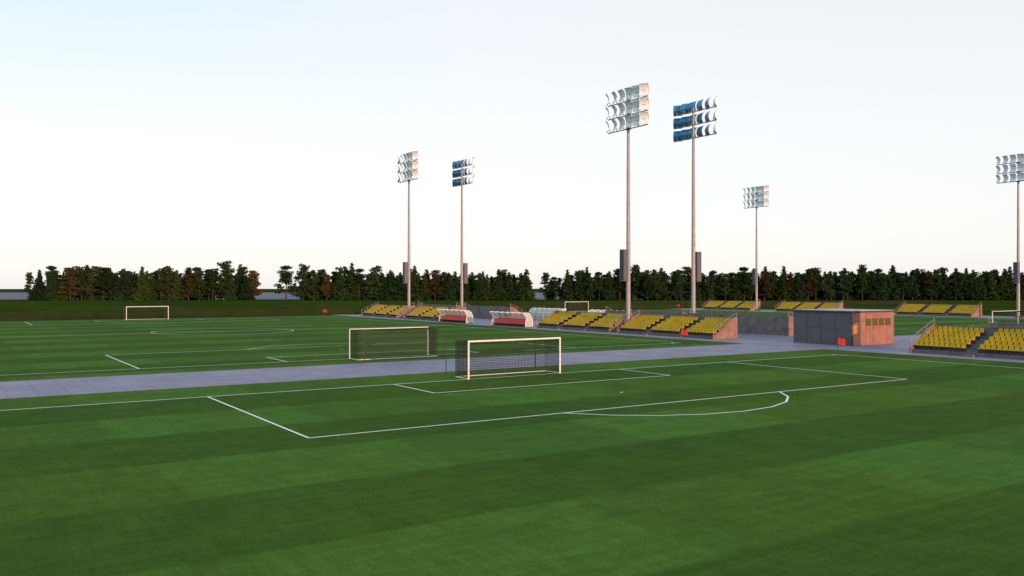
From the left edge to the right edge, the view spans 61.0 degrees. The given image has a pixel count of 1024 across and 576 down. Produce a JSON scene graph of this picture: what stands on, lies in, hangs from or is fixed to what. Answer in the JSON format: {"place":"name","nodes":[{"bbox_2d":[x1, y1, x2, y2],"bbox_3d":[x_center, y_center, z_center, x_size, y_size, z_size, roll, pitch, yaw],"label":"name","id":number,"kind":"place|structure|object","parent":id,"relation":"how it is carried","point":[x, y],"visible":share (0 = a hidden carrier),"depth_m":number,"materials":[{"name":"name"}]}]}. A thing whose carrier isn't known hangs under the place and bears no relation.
{"place":"outdoors","nodes":[
{"label":"outdoors","id":0,"kind":"place"},
{"bbox_2d":[0,292,634,298],"bbox_3d":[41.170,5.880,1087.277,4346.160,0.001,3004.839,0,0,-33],"label":"distant road","id":1,"kind":"structure","parent":0,"point":[24,295],"depth_m":681.01,"materials":[{"name":"grey asphalt"}]},
{"bbox_2d":[0,315,742,381],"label":"pitch grass","id":2,"kind":"structure","parent":0,"point":[49,349],"depth_m":92.27,"materials":[{"name":"green plant"}]},
{"bbox_2d":[123,306,168,319],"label":"football goal","id":3,"kind":"object","parent":2,"relation":"on","point":[148,315],"visible":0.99,"depth_m":162.42,"materials":[{"name":"white paint"}]},
{"bbox_2d":[16,316,676,374],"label":"pitch markings","id":4,"kind":"object","parent":2,"relation":"on","point":[282,345],"visible":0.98,"depth_m":85.86,"materials":[{"name":"white paint"}]},
{"bbox_2d":[349,327,444,360],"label":"football goal","id":5,"kind":"object","parent":2,"relation":"on","point":[433,353],"visible":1,"depth_m":72.88,"materials":[{"name":"white paint"}]},
{"bbox_2d":[680,329,687,342],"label":"corner flag","id":6,"kind":"object","parent":2,"relation":"on","point":[684,332],"visible":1,"depth_m":93.24,"materials":[{"name":"fabric"}]},
{"bbox_2d":[0,335,921,398],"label":"paved path","id":7,"kind":"structure","parent":0,"point":[30,388],"depth_m":60.59,"materials":[{"name":"concrete"}]},
{"bbox_2d":[0,349,1023,575],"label":"pitch grass","id":8,"kind":"structure","parent":0,"point":[918,470],"depth_m":27.61,"materials":[{"name":"green plant"}]},
{"bbox_2d":[446,335,560,378],"bbox_3d":[-0.560,4.652,59.320,7.439,2.504,3.094,0,0,-33],"label":"football goal","id":9,"kind":"object","parent":8,"relation":"on","point":[547,352],"visible":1,"depth_m":59.43,"materials":[{"name":"white paint"}]},
{"bbox_2d":[0,355,1013,437],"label":"pitch markings","id":10,"kind":"object","parent":8,"relation":"on","point":[787,398],"visible":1,"depth_m":44.66,"materials":[{"name":"white paint"}]},
{"bbox_2d":[837,338,844,354],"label":"corner flag","id":11,"kind":"object","parent":8,"relation":"on","point":[841,341],"visible":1,"depth_m":76.94,"materials":[{"name":"fabric"}]},
{"bbox_2d":[0,289,1023,362],"bbox_3d":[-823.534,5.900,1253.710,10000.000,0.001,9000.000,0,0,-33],"label":"ground","id":12,"kind":"structure","parent":0,"point":[257,307],"depth_m":292.84,"materials":[{"name":"green plant"}]},
{"bbox_2d":[2,335,906,398],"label":"path kerb","id":13,"kind":"structure","parent":12,"relation":"on","point":[351,377],"depth_m":59.85,"materials":[{"name":"concrete"}]},
{"bbox_2d":[0,300,942,320],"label":"perimeter fence","id":14,"kind":"object","parent":12,"relation":"on","point":[245,312],"visible":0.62,"depth_m":184.94,"materials":[{"name":"metal"}]},
{"bbox_2d":[24,260,1023,300],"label":"distant tree line","id":15,"kind":"object","parent":12,"relation":"on","point":[80,283],"visible":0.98,"depth_m":415.56,"materials":[{"name":"green plant"}]},
{"bbox_2d":[339,314,1023,362],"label":"paved walkway","id":16,"kind":"structure","parent":12,"relation":"on","point":[900,345],"depth_m":93.89,"materials":[{"name":"concrete"}]},
{"bbox_2d":[361,302,414,317],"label":"grandstand","id":17,"kind":"object","parent":16,"relation":"on","point":[386,311],"visible":0.99,"depth_m":175.96,"materials":[{"name":"plastic"}]},
{"bbox_2d":[397,151,417,308],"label":"floodlight tower","id":18,"kind":"structure","parent":16,"relation":"on","point":[410,166],"depth_m":170.64,"materials":[{"name":"metal"}]},
{"bbox_2d":[403,303,465,320],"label":"grandstand","id":19,"kind":"object","parent":16,"relation":"on","point":[430,313],"visible":0.67,"depth_m":161.89,"materials":[{"name":"plastic"}]},
{"bbox_2d":[418,302,460,306],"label":"grandstand","id":20,"kind":"object","parent":16,"relation":"on","point":[456,305],"visible":0.07,"depth_m":181.56,"materials":[{"name":"concrete"}]},
{"bbox_2d":[436,309,472,323],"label":"dugout shelter","id":21,"kind":"object","parent":16,"relation":"on","point":[456,316],"visible":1,"depth_m":147.41,"materials":[{"name":"white paint"}]},
{"bbox_2d":[452,157,474,306],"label":"floodlight tower","id":22,"kind":"structure","parent":16,"relation":"on","point":[461,173],"depth_m":177.38,"materials":[{"name":"metal"}]},
{"bbox_2d":[464,303,527,318],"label":"grandstand","id":23,"kind":"object","parent":16,"relation":"on","point":[481,312],"visible":0.7,"depth_m":166.07,"materials":[{"name":"concrete"}]},
{"bbox_2d":[489,311,532,327],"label":"dugout shelter","id":24,"kind":"object","parent":16,"relation":"on","point":[515,319],"visible":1,"depth_m":132.86,"materials":[{"name":"white paint"}]},
{"bbox_2d":[529,307,565,319],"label":"dugout shelter","id":25,"kind":"object","parent":16,"relation":"on","point":[535,313],"visible":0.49,"depth_m":158.48,"materials":[{"name":"white paint"}]},
{"bbox_2d":[536,307,631,332],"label":"grandstand","id":26,"kind":"object","parent":16,"relation":"on","point":[591,321],"visible":1,"depth_m":122.37,"materials":[{"name":"plastic"}]},
{"bbox_2d":[588,309,623,312],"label":"dugout shelter","id":27,"kind":"object","parent":16,"relation":"on","point":[599,311],"visible":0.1,"depth_m":145.42,"materials":[{"name":"white paint"}]},
{"bbox_2d":[606,83,648,321],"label":"floodlight tower","id":28,"kind":"structure","parent":16,"relation":"on","point":[637,104],"depth_m":114.98,"materials":[{"name":"metal"}]},
{"bbox_2d":[605,306,689,316],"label":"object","id":29,"kind":"object","parent":16,"relation":"on","point":[652,313],"visible":0.14,"depth_m":127.48,"materials":[{"name":"concrete"}]},
{"bbox_2d":[617,310,737,338],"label":"grandstand","id":30,"kind":"object","parent":16,"relation":"on","point":[702,327],"visible":0.98,"depth_m":106.31,"materials":[{"name":"plastic"}]},
{"bbox_2d":[673,95,717,312],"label":"floodlight tower","id":31,"kind":"structure","parent":16,"relation":"on","point":[683,122],"depth_m":121.91,"materials":[{"name":"metal"}]},
{"bbox_2d":[689,309,793,335],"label":"grandstand","id":32,"kind":"object","parent":16,"relation":"on","point":[766,325],"visible":0.58,"depth_m":110.24,"materials":[{"name":"concrete"}]},
{"bbox_2d":[794,311,850,345],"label":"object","id":33,"kind":"object","parent":16,"relation":"on","point":[806,332],"visible":0.64,"depth_m":91.40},
{"bbox_2d":[793,312,840,344],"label":"panel joints","id":34,"kind":"object","parent":33,"relation":"attached to","point":[835,328],"visible":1,"depth_m":89.95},
{"bbox_2d":[792,309,895,312],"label":"roof","id":35,"kind":"structure","parent":33,"relation":"on","point":[843,310],"depth_m":91.40,"materials":[{"name":"grey metal"}]},
{"bbox_2d":[851,312,893,345],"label":"side cladding","id":36,"kind":"structure","parent":33,"relation":"attached to","point":[872,334],"depth_m":90.56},
{"bbox_2d":[853,321,859,345],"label":"door","id":37,"kind":"structure","parent":36,"relation":"attached to","point":[856,332],"depth_m":88.80,"materials":[{"name":"wood"}]},
{"bbox_2d":[866,318,890,325],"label":"windows","id":38,"kind":"structure","parent":36,"relation":"attached to","point":[875,321],"depth_m":90.98,"materials":[{"name":"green glass"}]},
{"bbox_2d":[909,319,1023,359],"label":"grandstand","id":39,"kind":"object","parent":16,"relation":"on","point":[989,342],"visible":1,"depth_m":76.46,"materials":[{"name":"plastic"}]},
{"bbox_2d":[988,317,1023,327],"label":"grandstand","id":40,"kind":"object","parent":16,"relation":"on","point":[1003,325],"visible":0.16,"depth_m":85.07,"materials":[{"name":"concrete"}]},
{"bbox_2d":[687,308,1022,318],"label":"paved walkway","id":41,"kind":"structure","parent":12,"relation":"on","point":[1004,317],"depth_m":186.07,"materials":[{"name":"concrete"}]},
{"bbox_2d":[702,299,759,310],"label":"grandstand","id":42,"kind":"object","parent":41,"relation":"on","point":[732,305],"visible":1,"depth_m":232.94,"materials":[{"name":"plastic"}]},
{"bbox_2d":[743,185,768,310],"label":"floodlight tower","id":43,"kind":"structure","parent":41,"relation":"on","point":[760,195],"depth_m":226.57,"materials":[{"name":"metal"}]},
{"bbox_2d":[775,300,842,311],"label":"grandstand","id":44,"kind":"object","parent":41,"relation":"on","point":[784,306],"visible":0.83,"depth_m":213.51,"materials":[{"name":"plastic"}]},
{"bbox_2d":[895,302,981,316],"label":"grandstand","id":45,"kind":"object","parent":41,"relation":"on","point":[959,310],"visible":0.99,"depth_m":184.21,"materials":[{"name":"plastic"}]},
{"bbox_2d":[995,153,1023,317],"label":"floodlight tower","id":46,"kind":"structure","parent":41,"relation":"on","point":[1019,177],"depth_m":171.59,"materials":[{"name":"metal"}]},
{"bbox_2d":[0,0,1023,288],"label":"sky","id":47,"kind":"structure","parent":0,"point":[262,136],"materials":[{"name":"white"}]},
{"bbox_2d":[521,309,1023,335],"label":"pitch grass","id":48,"kind":"structure","parent":0,"point":[906,325],"depth_m":157.57,"materials":[{"name":"green plant"}]},
{"bbox_2d":[564,301,588,310],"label":"football goal","id":49,"kind":"object","parent":48,"relation":"on","point":[586,305],"visible":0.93,"depth_m":218.99,"materials":[{"name":"white paint"}]},
{"bbox_2d":[992,310,1023,323],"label":"football goal","id":50,"kind":"object","parent":48,"relation":"on","point":[1012,318],"visible":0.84,"depth_m":127.54,"materials":[{"name":"white paint"}]}
]}

